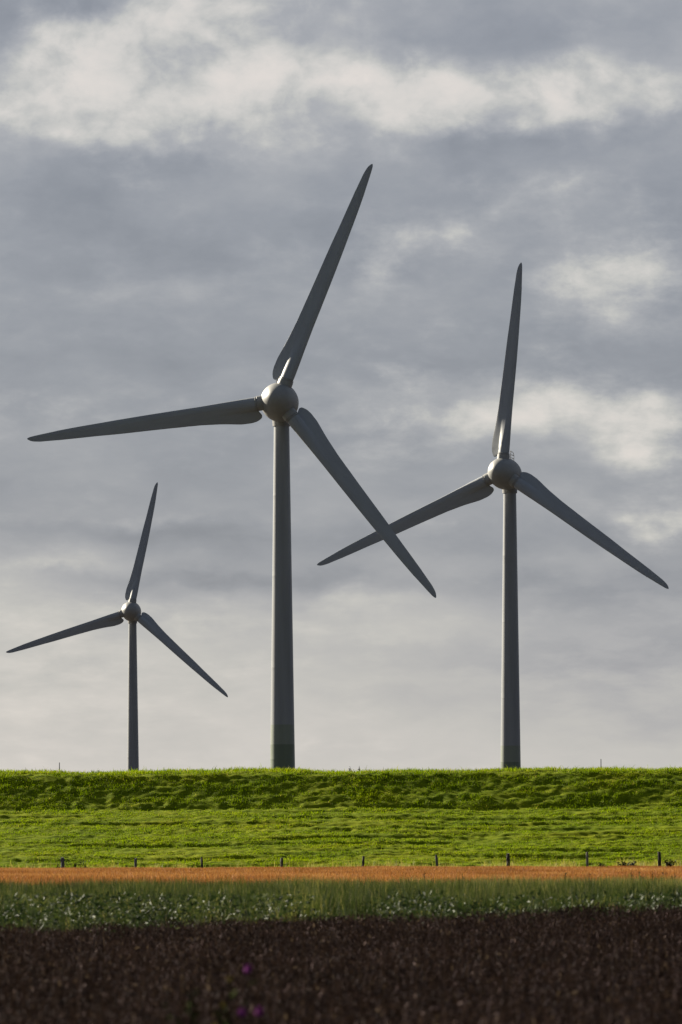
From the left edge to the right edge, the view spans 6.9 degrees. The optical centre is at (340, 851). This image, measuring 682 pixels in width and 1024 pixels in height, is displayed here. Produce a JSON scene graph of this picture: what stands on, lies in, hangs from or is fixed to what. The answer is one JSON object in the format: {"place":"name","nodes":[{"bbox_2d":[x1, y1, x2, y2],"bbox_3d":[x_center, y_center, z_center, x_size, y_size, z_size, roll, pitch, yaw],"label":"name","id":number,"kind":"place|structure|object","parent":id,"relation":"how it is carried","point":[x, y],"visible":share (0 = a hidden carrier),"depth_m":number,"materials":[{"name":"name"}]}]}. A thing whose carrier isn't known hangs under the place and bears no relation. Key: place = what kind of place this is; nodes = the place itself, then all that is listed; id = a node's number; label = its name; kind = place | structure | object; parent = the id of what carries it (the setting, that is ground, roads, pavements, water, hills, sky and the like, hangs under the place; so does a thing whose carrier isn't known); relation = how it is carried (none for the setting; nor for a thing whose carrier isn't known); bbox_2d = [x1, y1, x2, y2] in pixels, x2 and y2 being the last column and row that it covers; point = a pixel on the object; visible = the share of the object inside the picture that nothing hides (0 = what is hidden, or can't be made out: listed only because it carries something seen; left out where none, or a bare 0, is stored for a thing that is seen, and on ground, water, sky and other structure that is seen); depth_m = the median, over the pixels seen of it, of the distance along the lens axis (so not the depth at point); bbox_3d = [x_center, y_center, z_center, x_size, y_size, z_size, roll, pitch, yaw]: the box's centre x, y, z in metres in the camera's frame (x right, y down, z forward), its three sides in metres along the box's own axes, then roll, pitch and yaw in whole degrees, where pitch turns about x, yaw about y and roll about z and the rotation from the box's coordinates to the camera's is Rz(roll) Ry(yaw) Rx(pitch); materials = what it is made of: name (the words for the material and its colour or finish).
{"place":"outdoors","nodes":[
{"label":"outdoors","id":0,"kind":"place"},
{"bbox_2d":[0,763,681,867],"bbox_3d":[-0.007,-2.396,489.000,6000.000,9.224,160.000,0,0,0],"label":"dike","id":1,"kind":"structure","parent":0,"point":[164,787],"depth_m":467.50,"materials":[{"name":"green plant"}]},
{"bbox_2d":[61,857,64,867],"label":"fence post","id":2,"kind":"object","parent":1,"relation":"on","point":[62,862],"visible":0.43,"depth_m":448.39,"materials":[{"name":"grey wood"}]},
{"bbox_2d":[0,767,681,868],"bbox_3d":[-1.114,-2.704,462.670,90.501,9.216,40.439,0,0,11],"label":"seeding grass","id":3,"kind":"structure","parent":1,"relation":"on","point":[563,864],"depth_m":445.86,"materials":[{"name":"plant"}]},
{"bbox_2d":[506,853,509,866],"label":"fence post","id":4,"kind":"object","parent":1,"relation":"on","point":[508,859],"visible":0.48,"depth_m":441.51,"materials":[{"name":"brown wood"}]},
{"bbox_2d":[586,851,588,865],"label":"fence post","id":5,"kind":"object","parent":1,"relation":"on","point":[587,862],"visible":0.54,"depth_m":440.30,"materials":[{"name":"brown wood"}]},
{"bbox_2d":[658,852,660,865],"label":"fence post","id":6,"kind":"object","parent":1,"relation":"on","point":[659,858],"visible":0.51,"depth_m":439.14,"materials":[{"name":"brown wood"}]},
{"bbox_2d":[0,869,681,932],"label":"tall grass","id":7,"kind":"structure","parent":0,"point":[357,893],"depth_m":109.76,"materials":[{"name":"green plant"}]},
{"bbox_2d":[0,0,681,772],"label":"sky","id":8,"kind":"structure","parent":0,"point":[179,179],"materials":[{"name":"grey"}]},
{"bbox_2d":[665,859,675,866],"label":"dock plant","id":9,"kind":"object","parent":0,"point":[669,864],"visible":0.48,"depth_m":438.34,"materials":[{"name":"plant"}]},
{"label":"ground","id":10,"kind":"structure","parent":0,"visible":0},
{"bbox_2d":[6,482,227,771],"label":"wind turbine","id":11,"kind":"object","parent":10,"relation":"on","point":[130,612],"visible":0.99,"depth_m":1431.64,"materials":[{"name":"paint"}]},
{"bbox_2d":[161,984,200,1023],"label":"leafy plant","id":12,"kind":"object","parent":10,"relation":"on","point":[195,1014],"visible":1,"depth_m":28.03,"materials":[{"name":"green plant"}]},
{"bbox_2d":[212,977,237,1023],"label":"plant","id":13,"kind":"object","parent":10,"relation":"on","point":[221,1018],"visible":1,"depth_m":28.04,"materials":[{"name":"green plant"}]},
{"bbox_2d":[27,164,435,769],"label":"wind turbine","id":14,"kind":"object","parent":10,"relation":"on","point":[277,403],"visible":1,"depth_m":738.72,"materials":[{"name":"paint"}]},
{"bbox_2d":[236,1006,245,1023],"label":"thistle plant","id":15,"kind":"object","parent":10,"relation":"on","point":[241,1013],"visible":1,"depth_m":27.99,"materials":[{"name":"purple plant"}]},
{"bbox_2d":[241,964,256,1023],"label":"thistle plant","id":16,"kind":"object","parent":10,"relation":"on","point":[247,970],"visible":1,"depth_m":29.00,"materials":[{"name":"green plant"}]},
{"bbox_2d":[254,1006,263,1023],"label":"thistle plant","id":17,"kind":"object","parent":10,"relation":"on","point":[258,1012],"visible":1,"depth_m":28.20,"materials":[{"name":"purple plant"}]},
{"bbox_2d":[0,894,681,1023],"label":"withered crop","id":18,"kind":"object","parent":10,"relation":"on","point":[509,1017],"visible":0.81,"depth_m":52.25,"materials":[{"name":"brown plant"}]},
{"bbox_2d":[0,865,681,887],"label":"ripe grain","id":19,"kind":"object","parent":10,"relation":"on","point":[208,873],"visible":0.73,"depth_m":317.32},
{"bbox_2d":[0,888,681,936],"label":"leafy weeds","id":20,"kind":"object","parent":10,"relation":"on","point":[7,909],"visible":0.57,"depth_m":94.08,"materials":[{"name":"green plant"}]},
{"bbox_2d":[317,263,668,768],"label":"wind turbine","id":21,"kind":"object","parent":10,"relation":"on","point":[507,476],"visible":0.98,"depth_m":892.71,"materials":[{"name":"paint"}]},
{"bbox_2d":[617,861,637,865],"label":"bush","id":22,"kind":"object","parent":10,"relation":"on","point":[624,863],"visible":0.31,"depth_m":439.16,"materials":[{"name":"plant"}]}
]}

